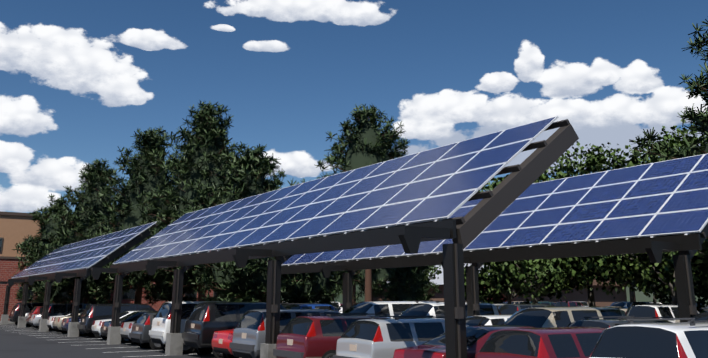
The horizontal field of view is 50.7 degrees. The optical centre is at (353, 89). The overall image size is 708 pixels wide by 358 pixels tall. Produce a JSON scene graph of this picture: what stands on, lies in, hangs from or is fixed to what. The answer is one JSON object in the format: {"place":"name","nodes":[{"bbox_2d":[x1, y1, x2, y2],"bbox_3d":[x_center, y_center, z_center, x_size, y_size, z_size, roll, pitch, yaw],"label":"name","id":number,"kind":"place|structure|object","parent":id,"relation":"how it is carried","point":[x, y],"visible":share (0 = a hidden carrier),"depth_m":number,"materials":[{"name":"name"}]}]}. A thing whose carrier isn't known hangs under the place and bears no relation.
{"place":"outdoors","nodes":[
{"label":"outdoors","id":0,"kind":"place"},
{"bbox_2d":[331,271,342,296],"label":"tree","id":1,"kind":"object","parent":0,"point":[337,272],"visible":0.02,"depth_m":82.84,"materials":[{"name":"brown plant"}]},
{"bbox_2d":[0,305,707,357],"bbox_3d":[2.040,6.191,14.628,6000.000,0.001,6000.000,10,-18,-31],"label":"ground","id":2,"kind":"structure","parent":0,"point":[23,343],"depth_m":32.27,"materials":[{"name":"grey asphalt"}]},
{"bbox_2d":[9,302,51,324],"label":"car","id":3,"kind":"object","parent":2,"relation":"on","point":[16,312],"visible":0.27,"depth_m":58.15,"materials":[{"name":"black paint"}]},
{"bbox_2d":[26,306,42,327],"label":"car","id":4,"kind":"object","parent":2,"relation":"on","point":[36,310],"visible":0.17,"depth_m":53.63,"materials":[{"name":"red paint"}]},
{"bbox_2d":[29,314,40,328],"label":"car","id":5,"kind":"object","parent":2,"relation":"on","point":[34,319],"visible":0.06,"depth_m":50.90,"materials":[{"name":"grey paint"}]},
{"bbox_2d":[12,194,73,302],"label":"pine tree","id":6,"kind":"object","parent":2,"relation":"on","point":[47,235],"visible":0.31,"depth_m":68.34,"materials":[{"name":"green plant"}]},
{"bbox_2d":[39,303,87,330],"bbox_3d":[-18.595,15.366,50.509,4.715,1.784,2.240,10,-18,-31],"label":"car","id":7,"kind":"object","parent":2,"relation":"on","point":[57,309],"visible":0.1,"depth_m":49.38,"materials":[{"name":"grey paint"}]},
{"bbox_2d":[47,309,80,331],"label":"car","id":8,"kind":"object","parent":2,"relation":"on","point":[50,321],"visible":0.17,"depth_m":47.04,"materials":[{"name":"white paint"}]},
{"bbox_2d":[52,309,84,332],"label":"car","id":9,"kind":"object","parent":2,"relation":"on","point":[56,322],"visible":0.1,"depth_m":44.62,"materials":[{"name":"beige paint"}]},
{"bbox_2d":[61,314,85,335],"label":"car","id":10,"kind":"object","parent":2,"relation":"on","point":[65,323],"visible":0.17,"depth_m":42.08,"materials":[{"name":"blue paint"}]},
{"bbox_2d":[0,223,157,336],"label":"carport frame","id":11,"kind":"object","parent":2,"relation":"on","point":[82,274],"visible":0.67,"depth_m":44.57,"materials":[{"name":"black metal"}]},
{"bbox_2d":[12,221,156,277],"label":"array panels","id":12,"kind":"object","parent":11,"relation":"attached to","point":[88,253],"visible":1,"depth_m":49.09,"materials":[{"name":"blue glass"}]},
{"bbox_2d":[42,158,118,303],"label":"pine tree","id":13,"kind":"object","parent":2,"relation":"on","point":[84,220],"visible":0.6,"depth_m":65.12,"materials":[{"name":"green plant"}]},
{"bbox_2d":[69,274,128,303],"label":"building","id":14,"kind":"structure","parent":2,"relation":"on","point":[104,300],"depth_m":72.96,"materials":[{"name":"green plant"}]},
{"bbox_2d":[0,324,211,356],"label":"stall lines","id":15,"kind":"object","parent":2,"relation":"on","point":[91,341],"visible":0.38,"depth_m":35.91,"materials":[{"name":"paint"}]},
{"bbox_2d":[0,211,217,320],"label":"building","id":16,"kind":"structure","parent":2,"relation":"on","point":[16,227],"depth_m":74.50,"materials":[{"name":"brick"}]},
{"bbox_2d":[91,311,136,338],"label":"car","id":17,"kind":"object","parent":2,"relation":"on","point":[96,326],"visible":0.08,"depth_m":38.38,"materials":[{"name":"white paint"}]},
{"bbox_2d":[77,304,155,337],"bbox_3d":[-12.656,12.920,41.832,5.015,1.815,2.300,10,-18,-31],"label":"car","id":18,"kind":"object","parent":2,"relation":"on","point":[91,314],"visible":0.31,"depth_m":40.59,"materials":[{"name":"black paint"}]},
{"bbox_2d":[120,321,136,343],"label":"car","id":19,"kind":"object","parent":2,"relation":"on","point":[125,329],"visible":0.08,"depth_m":33.85,"materials":[{"name":"grey paint"}]},
{"bbox_2d":[100,311,157,342],"bbox_3d":[-10.061,11.789,37.179,4.603,1.486,2.160,10,-18,-31],"label":"car","id":20,"kind":"object","parent":2,"relation":"on","point":[133,316],"visible":0.19,"depth_m":36.13,"materials":[{"name":"black paint"}]},
{"bbox_2d":[129,312,162,349],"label":"car","id":21,"kind":"object","parent":2,"relation":"on","point":[141,328],"visible":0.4,"depth_m":31.17,"materials":[{"name":"grey paint"}]},
{"bbox_2d":[142,173,197,306],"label":"pine tree","id":22,"kind":"object","parent":2,"relation":"on","point":[148,297],"visible":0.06,"depth_m":64.30,"materials":[{"name":"green plant"}]},
{"bbox_2d":[149,301,228,353],"bbox_3d":[-5.599,9.651,30.449,5.012,1.998,2.240,9,-18,-30],"label":"car","id":23,"kind":"object","parent":2,"relation":"on","point":[160,328],"visible":0.17,"depth_m":29.14,"materials":[{"name":"white paint"}]},
{"bbox_2d":[211,327,238,357],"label":"car","id":24,"kind":"object","parent":2,"relation":"on","point":[221,341],"visible":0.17,"depth_m":24.89,"materials":[{"name":"red paint"}]},
{"bbox_2d":[182,302,285,357],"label":"car","id":25,"kind":"object","parent":2,"relation":"on","point":[205,321],"visible":0.42,"depth_m":27.04,"materials":[{"name":"black paint"}]},
{"bbox_2d":[212,148,286,297],"bbox_3d":[-8.355,11.535,59.237,8.763,13.798,8.191,10,-18,-31],"label":"pine tree","id":26,"kind":"object","parent":2,"relation":"on","point":[281,173],"visible":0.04,"depth_m":59.75,"materials":[{"name":"green plant"}]},
{"bbox_2d":[229,309,339,357],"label":"car","id":27,"kind":"object","parent":2,"relation":"on","point":[249,334],"visible":0.4,"depth_m":22.54,"materials":[{"name":"grey paint"}]},
{"bbox_2d":[280,303,337,310],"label":"car","id":28,"kind":"object","parent":2,"relation":"on","point":[304,303],"visible":0.02,"depth_m":35.42,"materials":[{"name":"black paint"}]},
{"bbox_2d":[284,304,334,309],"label":"car","id":29,"kind":"object","parent":2,"relation":"on","point":[312,306],"visible":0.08,"depth_m":32.44,"materials":[{"name":"blue paint"}]},
{"bbox_2d":[280,178,362,311],"bbox_3d":[-2.853,10.554,48.263,6.798,9.766,6.923,-7,-17,23],"label":"pine tree","id":30,"kind":"object","parent":2,"relation":"on","point":[318,288],"visible":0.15,"depth_m":46.32,"materials":[{"name":"green plant"}]},
{"bbox_2d":[273,313,391,357],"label":"car","id":31,"kind":"object","parent":2,"relation":"on","point":[310,336],"visible":0.58,"depth_m":20.24,"materials":[{"name":"red paint"}]},
{"bbox_2d":[91,119,578,357],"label":"carport frame","id":32,"kind":"object","parent":2,"relation":"on","point":[469,227],"visible":0.62,"depth_m":17.72,"materials":[{"name":"black metal"}]},
{"bbox_2d":[113,116,558,264],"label":"array panels","id":33,"kind":"object","parent":32,"relation":"attached to","point":[443,182],"visible":1,"depth_m":21.82,"materials":[{"name":"blue glass"}]},
{"bbox_2d":[352,279,360,304],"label":"pine tree","id":34,"kind":"object","parent":2,"relation":"on","point":[353,291],"visible":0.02,"depth_m":93.78,"materials":[{"name":"plant"}]},
{"bbox_2d":[316,104,409,301],"bbox_3d":[0.965,8.752,54.178,7.682,16.436,7.910,10,-18,-31],"label":"tree","id":35,"kind":"object","parent":2,"relation":"on","point":[368,143],"visible":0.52,"depth_m":54.45,"materials":[{"name":"green plant"}]},
{"bbox_2d":[345,268,393,302],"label":"tree","id":36,"kind":"object","parent":2,"relation":"on","point":[380,277],"visible":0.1,"depth_m":69.22,"materials":[{"name":"green plant"}]},
{"bbox_2d":[343,301,430,318],"bbox_3d":[1.207,9.093,28.460,5.411,2.000,2.300,10,-18,-31],"label":"car","id":37,"kind":"object","parent":2,"relation":"on","point":[394,308],"visible":0.06,"depth_m":27.92,"materials":[{"name":"white paint"}]},
{"bbox_2d":[333,315,468,357],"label":"car","id":38,"kind":"object","parent":2,"relation":"on","point":[372,337],"visible":0.48,"depth_m":18.36,"materials":[{"name":"grey paint"}]},
{"bbox_2d":[380,266,441,300],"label":"tree","id":39,"kind":"object","parent":2,"relation":"on","point":[410,283],"visible":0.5,"depth_m":56.82,"materials":[{"name":"green plant"}]},
{"bbox_2d":[387,265,441,292],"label":"tree","id":40,"kind":"object","parent":2,"relation":"on","point":[438,272],"depth_m":74.24,"materials":[{"name":"green plant"}]},
{"bbox_2d":[399,301,500,316],"bbox_3d":[2.994,8.489,26.341,5.087,2.018,2.240,10,-18,-31],"label":"car","id":41,"kind":"object","parent":2,"relation":"on","point":[434,308],"depth_m":26.11,"materials":[{"name":"white paint"}]},
{"bbox_2d":[393,325,534,357],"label":"car","id":42,"kind":"object","parent":2,"relation":"on","point":[476,336],"visible":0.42,"depth_m":16.20,"materials":[{"name":"red paint"}]},
{"bbox_2d":[466,315,511,325],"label":"car","id":43,"kind":"object","parent":2,"relation":"on","point":[479,320],"visible":0.02,"depth_m":23.74,"materials":[{"name":"white paint"}]},
{"bbox_2d":[281,284,705,304],"bbox_3d":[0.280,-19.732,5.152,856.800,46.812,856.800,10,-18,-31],"label":"building","id":44,"kind":"structure","parent":2,"relation":"on","point":[641,297],"depth_m":273.48,"materials":[{"name":"brown brick"}]},
{"bbox_2d":[281,223,707,321],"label":"carport frame","id":45,"kind":"object","parent":2,"relation":"on","point":[686,246],"visible":0.48,"depth_m":23.16,"materials":[{"name":"black metal"}]},
{"bbox_2d":[281,153,707,265],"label":"solar panels","id":46,"kind":"object","parent":45,"relation":"attached to","point":[667,197],"visible":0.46,"depth_m":24.05,"materials":[{"name":"blue glass"}]},
{"bbox_2d":[360,263,634,306],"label":"building","id":47,"kind":"structure","parent":2,"relation":"on","point":[602,298],"depth_m":89.10,"materials":[{"name":"brown metal"}]},
{"bbox_2d":[464,263,552,303],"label":"tree","id":48,"kind":"object","parent":2,"relation":"on","point":[487,291],"visible":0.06,"depth_m":58.80,"materials":[{"name":"green plant"}]},
{"bbox_2d":[511,301,523,303],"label":"car","id":49,"kind":"object","parent":2,"relation":"on","point":[515,302],"depth_m":78.00,"materials":[{"name":"beige paint"}]},
{"bbox_2d":[498,304,554,314],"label":"car","id":50,"kind":"object","parent":2,"relation":"on","point":[508,309],"visible":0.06,"depth_m":38.90,"materials":[{"name":"grey paint"}]},
{"bbox_2d":[520,301,554,305],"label":"car","id":51,"kind":"object","parent":2,"relation":"on","point":[548,303],"visible":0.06,"depth_m":69.02,"materials":[{"name":"green paint"}]},
{"bbox_2d":[475,327,606,357],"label":"car","id":52,"kind":"object","parent":2,"relation":"on","point":[563,342],"visible":0.77,"depth_m":13.99,"materials":[{"name":"red paint"}]},
{"bbox_2d":[502,306,627,327],"bbox_3d":[6.049,7.369,22.043,5.015,1.858,2.300,10,-18,-31],"label":"car","id":53,"kind":"object","parent":2,"relation":"on","point":[540,317],"visible":0.19,"depth_m":21.60,"materials":[{"name":"beige paint"}]},
{"bbox_2d":[554,301,583,306],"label":"car","id":54,"kind":"object","parent":2,"relation":"on","point":[565,304],"visible":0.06,"depth_m":67.19,"materials":[{"name":"grey paint"}]},
{"bbox_2d":[574,301,588,305],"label":"car","id":55,"kind":"object","parent":2,"relation":"on","point":[584,303],"visible":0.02,"depth_m":71.63,"materials":[{"name":"beige paint"}]},
{"bbox_2d":[604,306,626,308],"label":"car","id":56,"kind":"object","parent":2,"relation":"on","point":[619,307],"visible":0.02,"depth_m":62.46,"materials":[{"name":"beige paint"}]},
{"bbox_2d":[578,258,658,303],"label":"tree trunk","id":57,"kind":"object","parent":2,"relation":"on","point":[630,293],"depth_m":62.27,"materials":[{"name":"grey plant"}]},
{"bbox_2d":[567,316,672,327],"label":"car","id":58,"kind":"object","parent":2,"relation":"on","point":[602,323],"visible":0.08,"depth_m":18.96,"materials":[{"name":"grey paint"}]},
{"bbox_2d":[610,301,639,308],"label":"car","id":59,"kind":"object","parent":2,"relation":"on","point":[625,304],"visible":0.06,"depth_m":67.00,"materials":[{"name":"white paint"}]},
{"bbox_2d":[610,279,659,301],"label":"tree","id":60,"kind":"object","parent":2,"relation":"on","point":[633,286],"depth_m":73.10,"materials":[{"name":"green plant"}]},
{"bbox_2d":[621,302,651,311],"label":"car","id":61,"kind":"object","parent":2,"relation":"on","point":[636,303],"visible":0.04,"depth_m":60.52,"materials":[{"name":"beige paint"}]},
{"bbox_2d":[589,318,707,357],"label":"car","id":62,"kind":"object","parent":2,"relation":"on","point":[688,339],"visible":1,"depth_m":11.71,"materials":[{"name":"white paint"}]},
{"bbox_2d":[646,302,671,304],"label":"car","id":63,"kind":"object","parent":2,"relation":"on","point":[657,303],"visible":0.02,"depth_m":57.52,"materials":[{"name":"white paint"}]},
{"bbox_2d":[626,305,699,322],"bbox_3d":[14.096,10.482,33.130,4.715,1.814,2.240,10,-18,-31],"label":"car","id":64,"kind":"object","parent":2,"relation":"on","point":[670,311],"visible":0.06,"depth_m":32.11,"materials":[{"name":"white paint"}]},
{"bbox_2d":[632,254,707,306],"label":"tree","id":65,"kind":"object","parent":2,"relation":"on","point":[649,295],"depth_m":57.90,"materials":[{"name":"green plant"}]},
{"bbox_2d":[693,308,707,320],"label":"car","id":66,"kind":"object","parent":2,"relation":"on","point":[701,316],"visible":0.06,"depth_m":17.76,"materials":[{"name":"green paint"}]},
{"bbox_2d":[0,0,707,213],"label":"sky","id":67,"kind":"structure","parent":0,"point":[78,78],"materials":[{"name":"blue"}]},
{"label":"island mulch","id":68,"kind":"object","parent":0,"visible":0},
{"bbox_2d":[92,125,179,303],"bbox_3d":[-16.522,10.663,60.618,8.144,16.228,10.368,10,-18,-31],"label":"pine tree","id":69,"kind":"object","parent":68,"relation":"on","point":[144,166],"visible":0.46,"depth_m":60.00,"materials":[{"name":"green plant"}]},
{"bbox_2d":[140,100,240,300],"bbox_3d":[-10.939,8.659,53.744,8.403,16.359,8.880,-2,-16,8],"label":"pine tree","id":70,"kind":"object","parent":68,"relation":"on","point":[202,161],"visible":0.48,"depth_m":53.25,"materials":[{"name":"green plant"}]},
{"bbox_2d":[174,141,310,304],"bbox_3d":[-6.705,8.580,43.988,7.572,11.252,7.823,10,-18,-31],"label":"pine tree","id":71,"kind":"object","parent":68,"relation":"on","point":[249,169],"visible":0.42,"depth_m":42.64,"materials":[{"name":"green plant"}]},
{"bbox_2d":[471,166,597,303],"bbox_3d":[10.668,9.849,46.789,8.532,10.339,9.454,10,-18,-31],"label":"tree","id":72,"kind":"object","parent":68,"relation":"on","point":[537,274],"visible":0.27,"depth_m":44.20,"materials":[{"name":"green plant"}]},
{"bbox_2d":[546,141,626,305],"bbox_3d":[15.570,9.720,50.869,8.439,12.778,9.275,-3,-16,10],"label":"tree","id":73,"kind":"object","parent":68,"relation":"on","point":[593,163],"visible":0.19,"depth_m":51.27,"materials":[{"name":"green plant"}]},
{"bbox_2d":[560,127,707,304],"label":"tree","id":74,"kind":"object","parent":68,"relation":"on","point":[627,267],"visible":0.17,"depth_m":41.59,"materials":[{"name":"green plant"}]},
{"bbox_2d":[629,19,707,249],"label":"pine tree","id":75,"kind":"object","parent":68,"relation":"on","point":[699,85],"visible":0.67,"depth_m":31.27,"materials":[{"name":"green plant"}]},
{"bbox_2d":[641,119,707,312],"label":"tree","id":76,"kind":"object","parent":68,"relation":"on","point":[703,294],"visible":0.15,"depth_m":47.06,"materials":[{"name":"green plant"}]},
{"bbox_2d":[650,138,707,296],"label":"tree","id":77,"kind":"object","parent":68,"relation":"on","point":[698,263],"visible":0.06,"depth_m":34.28,"materials":[{"name":"green plant"}]}
]}

